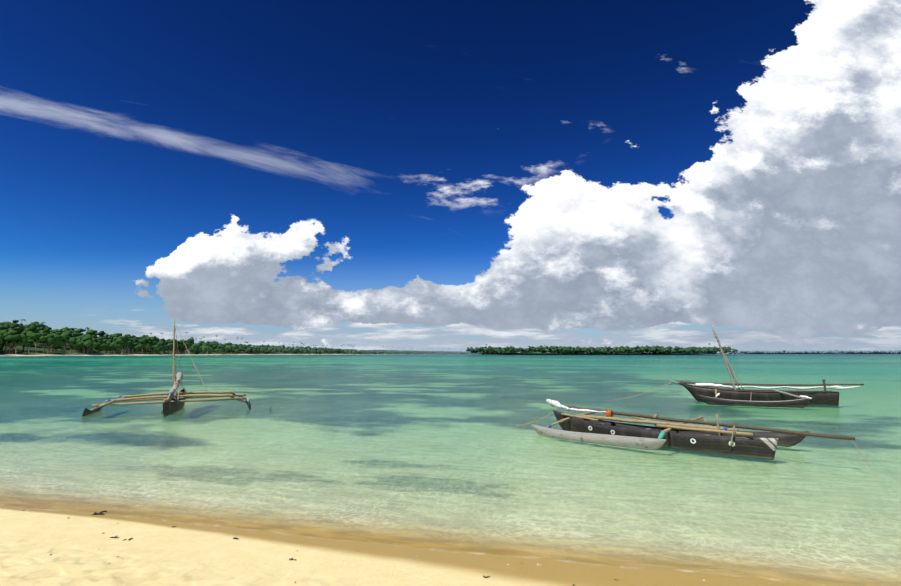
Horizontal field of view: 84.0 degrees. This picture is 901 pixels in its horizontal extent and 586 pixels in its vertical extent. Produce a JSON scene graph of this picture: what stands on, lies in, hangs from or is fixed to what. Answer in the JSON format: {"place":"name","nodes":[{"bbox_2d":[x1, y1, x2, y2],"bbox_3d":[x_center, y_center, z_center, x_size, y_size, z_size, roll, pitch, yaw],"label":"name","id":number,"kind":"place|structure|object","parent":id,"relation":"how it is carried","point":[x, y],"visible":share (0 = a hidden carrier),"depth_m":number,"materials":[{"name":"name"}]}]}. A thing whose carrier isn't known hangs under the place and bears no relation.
{"place":"outdoors","nodes":[
{"label":"outdoors","id":0,"kind":"place"},
{"bbox_2d":[0,340,344,355],"bbox_3d":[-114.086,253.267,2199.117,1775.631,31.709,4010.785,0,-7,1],"label":"coast hill","id":1,"kind":"structure","parent":0,"point":[39,350],"depth_m":527.21,"materials":[{"name":"green plant"}]},
{"bbox_2d":[0,319,539,354],"bbox_3d":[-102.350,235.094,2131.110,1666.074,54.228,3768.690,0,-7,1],"label":"trees","id":2,"kind":"object","parent":1,"relation":"on","point":[14,333],"visible":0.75,"depth_m":586.04,"materials":[{"name":"green plant"}]},
{"bbox_2d":[0,505,823,585],"bbox_3d":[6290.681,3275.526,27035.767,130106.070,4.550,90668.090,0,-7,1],"label":"beach sand","id":3,"kind":"structure","parent":0,"point":[82,548],"depth_m":4.79,"materials":[{"name":"beige sand"}]},
{"bbox_2d":[22,510,704,585],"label":"seaweed wrack","id":4,"kind":"object","parent":3,"relation":"on","point":[102,513],"visible":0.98,"depth_m":5.41,"materials":[{"name":"brown plant"}]},
{"bbox_2d":[0,354,900,585],"bbox_3d":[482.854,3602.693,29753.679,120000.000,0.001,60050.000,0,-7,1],"label":"sea water","id":5,"kind":"structure","parent":0,"point":[444,452],"depth_m":10.05,"materials":[{"name":"teal liquid"}]},
{"bbox_2d":[82,319,250,416],"bbox_3d":[-10.376,2.795,19.008,5.298,3.706,4.520,2,-7,-21],"label":"outrigger boat","id":6,"kind":"object","parent":5,"relation":"in","point":[171,402],"visible":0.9,"depth_m":18.60,"materials":[{"name":"paint"}]},
{"bbox_2d":[517,398,878,479],"bbox_3d":[4.430,3.293,12.170,10.005,1.168,3.553,-7,-8,43],"label":"outrigger boat","id":7,"kind":"object","parent":5,"relation":"in","point":[587,427],"visible":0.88,"depth_m":11.26,"materials":[{"name":"paint"}]},
{"bbox_2d":[616,325,863,407],"bbox_3d":[11.143,3.184,21.707,11.253,3.660,2.247,-3,-8,22],"label":"outrigger canoe","id":8,"kind":"object","parent":5,"relation":"on","point":[710,393],"visible":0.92,"depth_m":20.75,"materials":[{"name":"paint"}]},
{"bbox_2d":[0,0,900,353],"label":"sky","id":9,"kind":"structure","parent":0,"point":[431,175],"materials":[{"name":"blue"}]},
{"bbox_2d":[470,353,721,354],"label":"shoreline","id":10,"kind":"structure","parent":0,"point":[595,353],"depth_m":893.85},
{"bbox_2d":[466,343,737,354],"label":"island trees","id":11,"kind":"object","parent":10,"relation":"on","point":[541,349],"visible":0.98,"depth_m":860.30,"materials":[{"name":"green plant"}]},
{"bbox_2d":[748,353,892,353],"bbox_3d":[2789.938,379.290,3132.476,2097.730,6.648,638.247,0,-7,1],"label":"island hill","id":12,"kind":"structure","parent":0,"point":[821,353],"depth_m":2983.10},
{"bbox_2d":[728,350,900,353],"bbox_3d":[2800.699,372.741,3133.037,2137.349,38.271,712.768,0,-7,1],"label":"treeline","id":13,"kind":"object","parent":12,"relation":"on","point":[824,352],"visible":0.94,"depth_m":2949.80,"materials":[{"name":"green plant"}]}
]}

